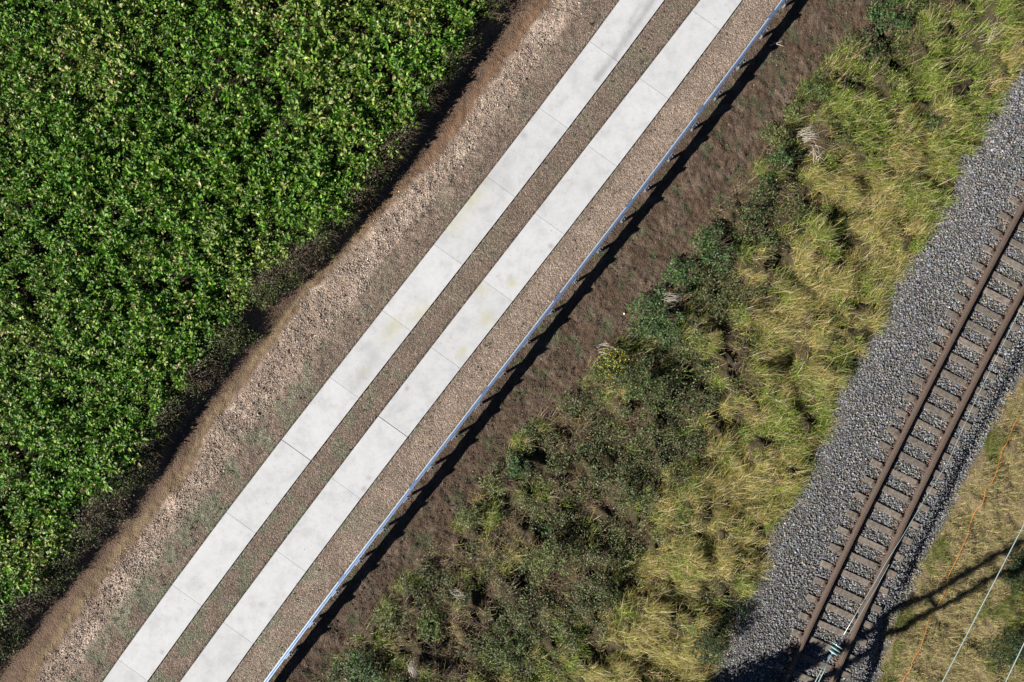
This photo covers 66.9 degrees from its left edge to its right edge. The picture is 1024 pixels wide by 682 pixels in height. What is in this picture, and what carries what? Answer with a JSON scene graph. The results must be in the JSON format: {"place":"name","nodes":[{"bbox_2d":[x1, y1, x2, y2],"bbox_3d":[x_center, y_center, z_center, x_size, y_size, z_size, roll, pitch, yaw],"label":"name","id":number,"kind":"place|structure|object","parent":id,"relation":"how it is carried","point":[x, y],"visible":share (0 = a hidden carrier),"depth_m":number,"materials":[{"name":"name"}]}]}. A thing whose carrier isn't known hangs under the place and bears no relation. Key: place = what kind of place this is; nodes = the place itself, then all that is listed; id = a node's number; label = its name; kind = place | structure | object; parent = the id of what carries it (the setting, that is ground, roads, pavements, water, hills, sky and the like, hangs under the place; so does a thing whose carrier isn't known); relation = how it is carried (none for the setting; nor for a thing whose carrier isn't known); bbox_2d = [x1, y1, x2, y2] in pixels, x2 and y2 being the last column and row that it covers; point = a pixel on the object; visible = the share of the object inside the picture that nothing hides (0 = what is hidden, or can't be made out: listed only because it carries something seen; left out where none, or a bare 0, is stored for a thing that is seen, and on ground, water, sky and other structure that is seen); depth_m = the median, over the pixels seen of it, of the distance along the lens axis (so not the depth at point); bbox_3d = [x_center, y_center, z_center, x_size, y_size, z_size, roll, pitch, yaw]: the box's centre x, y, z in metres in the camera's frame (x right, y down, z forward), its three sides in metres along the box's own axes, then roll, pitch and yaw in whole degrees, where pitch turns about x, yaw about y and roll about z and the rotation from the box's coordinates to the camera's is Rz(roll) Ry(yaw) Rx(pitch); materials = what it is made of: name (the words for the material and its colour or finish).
{"place":"outdoors","nodes":[
{"label":"outdoors","id":0,"kind":"place"},
{"bbox_2d":[0,0,517,669],"bbox_3d":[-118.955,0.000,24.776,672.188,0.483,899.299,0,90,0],"label":"field ground","id":1,"kind":"structure","parent":0,"point":[254,318],"depth_m":24.58,"materials":[{"name":"green plant"}]},
{"bbox_2d":[0,0,487,632],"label":"beet crop","id":2,"kind":"object","parent":1,"relation":"on","point":[154,318],"visible":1,"depth_m":24.20,"materials":[{"name":"green plant"}]},
{"bbox_2d":[0,0,521,662],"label":"bank weeds","id":3,"kind":"object","parent":1,"relation":"on","point":[116,500],"visible":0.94,"depth_m":24.48,"materials":[{"name":"plant"}]},
{"bbox_2d":[0,0,780,681],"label":"gravel path","id":4,"kind":"structure","parent":0,"point":[550,278],"depth_m":25.00,"materials":[{"name":"brown gravel"}]},
{"bbox_2d":[103,660,147,681],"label":"concrete slab","id":5,"kind":"structure","parent":4,"relation":"on","point":[120,671],"depth_m":24.97,"materials":[{"name":"white concrete"}]},
{"bbox_2d":[118,585,201,679],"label":"concrete slab","id":6,"kind":"structure","parent":4,"relation":"on","point":[151,644],"depth_m":24.97,"materials":[{"name":"white concrete"}]},
{"bbox_2d":[172,512,255,605],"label":"concrete slab","id":7,"kind":"structure","parent":4,"relation":"on","point":[217,554],"depth_m":24.97,"materials":[{"name":"white concrete"}]},
{"bbox_2d":[180,622,253,681],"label":"concrete slab","id":8,"kind":"structure","parent":4,"relation":"on","point":[220,657],"depth_m":24.97,"materials":[{"name":"white concrete"}]},
{"bbox_2d":[224,551,305,642],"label":"concrete slab","id":9,"kind":"structure","parent":4,"relation":"on","point":[262,599],"depth_m":24.97,"materials":[{"name":"white concrete"}]},
{"bbox_2d":[227,440,310,532],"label":"concrete slab","id":10,"kind":"structure","parent":4,"relation":"on","point":[268,486],"depth_m":24.97,"materials":[{"name":"white concrete"}]},
{"bbox_2d":[277,478,359,570],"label":"concrete slab","id":11,"kind":"structure","parent":4,"relation":"on","point":[314,530],"depth_m":24.97,"materials":[{"name":"white concrete"}]},
{"bbox_2d":[282,378,358,459],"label":"concrete slab","id":12,"kind":"structure","parent":4,"relation":"on","point":[316,423],"depth_m":24.97,"materials":[{"name":"white concrete"}]},
{"bbox_2d":[332,416,406,498],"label":"concrete slab","id":13,"kind":"structure","parent":4,"relation":"on","point":[369,457],"depth_m":24.97,"materials":[{"name":"white concrete"}]},
{"bbox_2d":[330,311,410,397],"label":"concrete slab","id":14,"kind":"structure","parent":4,"relation":"on","point":[376,346],"depth_m":24.97,"materials":[{"name":"white concrete"}]},
{"bbox_2d":[27,0,779,681],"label":"gravel stones","id":15,"kind":"object","parent":4,"relation":"on","point":[267,370],"visible":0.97,"depth_m":24.96,"materials":[{"name":"gravel"}]},
{"bbox_2d":[379,348,459,436],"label":"concrete slab","id":16,"kind":"structure","parent":4,"relation":"on","point":[419,391],"depth_m":24.97,"materials":[{"name":"white concrete"}]},
{"bbox_2d":[383,245,461,330],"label":"concrete slab","id":17,"kind":"structure","parent":4,"relation":"on","point":[419,291],"depth_m":24.97,"materials":[{"name":"white concrete"}]},
{"bbox_2d":[431,281,511,367],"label":"concrete slab","id":18,"kind":"structure","parent":4,"relation":"on","point":[465,332],"depth_m":24.97,"materials":[{"name":"white concrete"}]},
{"bbox_2d":[434,177,514,264],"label":"concrete slab","id":19,"kind":"structure","parent":4,"relation":"on","point":[475,219],"depth_m":24.97,"materials":[{"name":"white concrete"}]},
{"bbox_2d":[483,214,563,300],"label":"concrete slab","id":20,"kind":"structure","parent":4,"relation":"on","point":[524,256],"depth_m":24.97,"materials":[{"name":"white concrete"}]},
{"bbox_2d":[487,108,567,196],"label":"concrete slab","id":21,"kind":"structure","parent":4,"relation":"on","point":[527,152],"depth_m":24.97,"materials":[{"name":"white concrete"}]},
{"bbox_2d":[535,146,616,233],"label":"concrete slab","id":22,"kind":"structure","parent":4,"relation":"on","point":[566,202],"depth_m":24.97,"materials":[{"name":"white concrete"}]},
{"bbox_2d":[540,41,617,127],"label":"concrete slab","id":23,"kind":"structure","parent":4,"relation":"on","point":[581,81],"depth_m":24.98,"materials":[{"name":"white concrete"}]},
{"bbox_2d":[590,0,663,61],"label":"concrete slab","id":24,"kind":"structure","parent":4,"relation":"on","point":[622,26],"depth_m":24.97,"materials":[{"name":"white concrete"}]},
{"bbox_2d":[588,79,667,165],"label":"concrete slab","id":25,"kind":"structure","parent":4,"relation":"on","point":[626,124],"depth_m":24.97,"materials":[{"name":"white concrete"}]},
{"bbox_2d":[640,10,719,98],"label":"concrete slab","id":26,"kind":"structure","parent":4,"relation":"on","point":[679,54],"depth_m":24.97,"materials":[{"name":"white concrete"}]},
{"bbox_2d":[693,0,741,29],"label":"concrete slab","id":27,"kind":"structure","parent":4,"relation":"on","point":[716,13],"depth_m":24.97,"materials":[{"name":"white concrete"}]},
{"bbox_2d":[268,0,884,681],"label":"soil slope","id":28,"kind":"structure","parent":0,"point":[706,174],"depth_m":25.11,"materials":[{"name":"brown soil"}]},
{"bbox_2d":[50,0,884,681],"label":"seedling weeds","id":29,"kind":"object","parent":28,"relation":"on","point":[496,352],"visible":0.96,"depth_m":25.05,"materials":[{"name":"green plant"}]},
{"bbox_2d":[264,0,789,681],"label":"guardrail","id":30,"kind":"object","parent":28,"relation":"on","point":[716,92],"visible":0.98,"depth_m":24.29,"materials":[{"name":"metal"}]},
{"bbox_2d":[317,0,1023,681],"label":"verge ground","id":31,"kind":"structure","parent":0,"point":[784,258],"depth_m":25.20,"materials":[{"name":"green plant"}]},
{"bbox_2d":[342,645,378,681],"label":"shrub","id":32,"kind":"object","parent":31,"relation":"on","point":[365,677],"visible":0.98,"depth_m":24.79,"materials":[{"name":"green plant"}]},
{"bbox_2d":[367,600,413,637],"bbox_3d":[-3.908,9.053,25.006,1.570,0.774,1.348,-38,90,0],"label":"shrub","id":33,"kind":"object","parent":31,"relation":"on","point":[390,613],"visible":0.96,"depth_m":25.04,"materials":[{"name":"green plant"}]},
{"bbox_2d":[407,662,417,678],"bbox_3d":[-3.116,10.446,24.562,0.332,0.351,0.560,-35,90,0],"label":"weed tangle","id":34,"kind":"object","parent":31,"relation":"on","point":[413,667],"visible":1,"depth_m":24.53,"materials":[{"name":"beige plant"}]},
{"bbox_2d":[416,601,446,642],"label":"shrub","id":35,"kind":"object","parent":31,"relation":"on","point":[434,622],"visible":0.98,"depth_m":24.97,"materials":[{"name":"green plant"}]},
{"bbox_2d":[450,590,465,601],"bbox_3d":[-1.699,8.098,24.786,0.687,0.339,0.322,29,90,0],"label":"weed tangle","id":36,"kind":"object","parent":31,"relation":"on","point":[455,594],"visible":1,"depth_m":24.74,"materials":[{"name":"grey plant"}]},
{"bbox_2d":[454,505,489,529],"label":"shrub","id":37,"kind":"object","parent":31,"relation":"on","point":[469,515],"visible":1,"depth_m":25.00,"materials":[{"name":"green plant"}]},
{"bbox_2d":[476,468,508,496],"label":"shrub","id":38,"kind":"object","parent":31,"relation":"on","point":[491,488],"visible":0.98,"depth_m":24.92,"materials":[{"name":"green plant"}]},
{"bbox_2d":[480,614,531,674],"bbox_3d":[-0.206,10.068,25.170,1.534,0.849,2.419,-40,90,0],"label":"shrub","id":39,"kind":"object","parent":31,"relation":"on","point":[506,644],"visible":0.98,"depth_m":25.18,"materials":[{"name":"green plant"}]},
{"bbox_2d":[505,449,531,474],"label":"shrub","id":40,"kind":"object","parent":31,"relation":"on","point":[513,460],"visible":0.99,"depth_m":24.95,"materials":[{"name":"green plant"}]},
{"bbox_2d":[517,533,581,585],"bbox_3d":[1.329,6.973,24.772,2.166,0.830,1.483,-17,90,0],"label":"shrub","id":41,"kind":"object","parent":31,"relation":"on","point":[545,550],"visible":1,"depth_m":24.86,"materials":[{"name":"green plant"}]},
{"bbox_2d":[271,0,900,681],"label":"soil clods","id":42,"kind":"object","parent":31,"relation":"on","point":[599,300],"visible":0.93,"depth_m":25.11,"materials":[{"name":"soil"}]},
{"bbox_2d":[592,339,630,381],"bbox_3d":[3.320,0.657,24.905,1.706,0.735,1.137,-43,90,0],"label":"shrub","id":43,"kind":"object","parent":31,"relation":"on","point":[621,360],"visible":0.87,"depth_m":24.97,"materials":[{"name":"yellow plant"}]},
{"bbox_2d":[612,358,671,416],"bbox_3d":[4.103,1.334,24.473,2.066,0.896,1.466,30,90,0],"label":"shrub","id":44,"kind":"object","parent":31,"relation":"on","point":[639,389],"visible":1,"depth_m":24.62,"materials":[{"name":"green plant"}]},
{"bbox_2d":[626,282,686,351],"bbox_3d":[4.772,-0.708,24.734,1.531,0.862,2.162,-35,90,0],"label":"shrub","id":45,"kind":"object","parent":31,"relation":"on","point":[662,314],"visible":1,"depth_m":24.83,"materials":[{"name":"green plant"}]},
{"bbox_2d":[318,0,1022,681],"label":"verge undergrowth","id":46,"kind":"object","parent":31,"relation":"on","point":[766,182],"visible":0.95,"depth_m":25.01,"materials":[{"name":"green plant"}]},
{"bbox_2d":[662,291,680,308],"bbox_3d":[5.129,-1.299,24.738,0.820,0.372,0.596,0,90,0],"label":"weed tangle","id":47,"kind":"object","parent":31,"relation":"on","point":[671,298],"visible":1,"depth_m":24.70,"materials":[{"name":"beige plant"}]},
{"bbox_2d":[660,257,706,286],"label":"shrub","id":48,"kind":"object","parent":31,"relation":"on","point":[688,263],"visible":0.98,"depth_m":25.00,"materials":[{"name":"green plant"}]},
{"bbox_2d":[689,221,735,279],"bbox_3d":[6.491,-2.846,24.730,1.388,0.729,1.806,-28,90,0],"label":"shrub","id":49,"kind":"object","parent":31,"relation":"on","point":[707,259],"visible":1,"depth_m":24.81,"materials":[{"name":"green plant"}]},
{"bbox_2d":[687,616,737,669],"bbox_3d":[6.453,9.593,24.519,1.345,1.082,1.713,21,90,0],"label":"shrub","id":50,"kind":"object","parent":31,"relation":"on","point":[712,643],"visible":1,"depth_m":24.57,"materials":[{"name":"green plant"}]},
{"bbox_2d":[715,595,757,624],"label":"shrub","id":51,"kind":"object","parent":31,"relation":"on","point":[735,612],"visible":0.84,"depth_m":25.12,"materials":[{"name":"green plant"}]},
{"bbox_2d":[755,121,790,148],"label":"shrub","id":52,"kind":"object","parent":31,"relation":"on","point":[775,139],"visible":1,"depth_m":24.97,"materials":[{"name":"green plant"}]},
{"bbox_2d":[762,139,802,174],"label":"shrub","id":53,"kind":"object","parent":31,"relation":"on","point":[785,158],"visible":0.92,"depth_m":25.04,"materials":[{"name":"green plant"}]},
{"bbox_2d":[780,99,805,122],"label":"shrub","id":54,"kind":"object","parent":31,"relation":"on","point":[792,109],"visible":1,"depth_m":24.99,"materials":[{"name":"green plant"}]},
{"bbox_2d":[796,125,822,142],"bbox_3d":[9.620,-6.680,24.951,0.946,0.347,0.540,0,90,0],"label":"weed tangle","id":55,"kind":"object","parent":31,"relation":"on","point":[808,134],"visible":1,"depth_m":24.90,"materials":[{"name":"beige plant"}]},
{"bbox_2d":[793,72,830,103],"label":"shrub","id":56,"kind":"object","parent":31,"relation":"on","point":[813,84],"visible":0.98,"depth_m":24.90,"materials":[{"name":"green plant"}]},
{"bbox_2d":[809,142,826,162],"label":"dead twigs","id":57,"kind":"object","parent":31,"relation":"on","point":[820,153],"visible":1,"depth_m":24.91,"materials":[{"name":"beige plant"}]},
{"bbox_2d":[862,0,916,35],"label":"shrub","id":58,"kind":"object","parent":31,"relation":"on","point":[892,13],"visible":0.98,"depth_m":25.05,"materials":[{"name":"green plant"}]},
{"bbox_2d":[920,106,947,136],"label":"shrub","id":59,"kind":"object","parent":31,"relation":"on","point":[935,122],"visible":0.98,"depth_m":25.14,"materials":[{"name":"green plant"}]},
{"bbox_2d":[978,16,1007,43],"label":"dead twigs","id":60,"kind":"object","parent":31,"relation":"on","point":[991,38],"visible":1,"depth_m":24.89,"materials":[{"name":"beige plant"}]},
{"bbox_3d":[6.403,11.618,20.500,3.694,9.401,4.473,0,90,0],"label":"utility pole","id":61,"kind":"object","parent":31,"relation":"on","visible":0},
{"bbox_2d":[942,524,1023,681],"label":"overhead wire","id":62,"kind":"object","parent":61,"relation":"attached to","point":[983,603],"visible":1,"depth_m":16.64,"materials":[{"name":"metal"}]},
{"bbox_2d":[1005,643,1023,681],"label":"overhead wire","id":63,"kind":"object","parent":61,"relation":"attached to","point":[1015,662],"visible":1,"depth_m":16.44,"materials":[{"name":"metal"}]},
{"bbox_2d":[709,64,1023,681],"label":"ballast bed","id":64,"kind":"object","parent":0,"point":[862,437],"visible":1,"depth_m":25.02,"materials":[{"name":"grey gravel"}]},
{"bbox_2d":[768,179,1023,681],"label":"railway track","id":65,"kind":"structure","parent":64,"relation":"on","point":[895,451],"depth_m":24.96,"materials":[{"name":"metal"}]},
{"bbox_2d":[877,362,1023,681],"bbox_3d":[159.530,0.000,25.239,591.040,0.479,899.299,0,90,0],"label":"grass ground","id":66,"kind":"structure","parent":0,"point":[1012,445],"depth_m":25.29,"materials":[{"name":"green plant"}]},
{"bbox_2d":[903,417,1018,679],"bbox_3d":[14.511,6.912,25.168,0.127,0.252,9.915,24,90,0],"label":"orange cord","id":67,"kind":"object","parent":66,"relation":"on","point":[962,546],"visible":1,"depth_m":25.14,"materials":[{"name":"orange"}]},
{"bbox_2d":[976,627,1023,675],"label":"shrub","id":68,"kind":"object","parent":66,"relation":"on","point":[1013,656],"visible":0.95,"depth_m":25.00,"materials":[{"name":"green plant"}]},
{"bbox_2d":[1000,550,1023,594],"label":"shrub","id":69,"kind":"object","parent":66,"relation":"on","point":[1016,572],"visible":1,"depth_m":24.96,"materials":[{"name":"green plant"}]},
{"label":"overhead wire","id":70,"kind":"object","parent":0,"visible":0},
{"bbox_2d":[827,636,843,660],"bbox_3d":[6.836,6.489,16.373,0.250,0.259,0.600,34,90,0],"label":"strain insulator","id":71,"kind":"object","parent":70,"relation":"attached to","point":[833,652],"visible":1,"depth_m":16.33,"materials":[{"name":"ceramic"}]},
{"bbox_2d":[843,305,1022,636],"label":"overhead wire","id":72,"kind":"object","parent":71,"relation":"attached to","point":[926,496],"visible":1,"depth_m":16.88,"materials":[{"name":"metal"}]}
]}

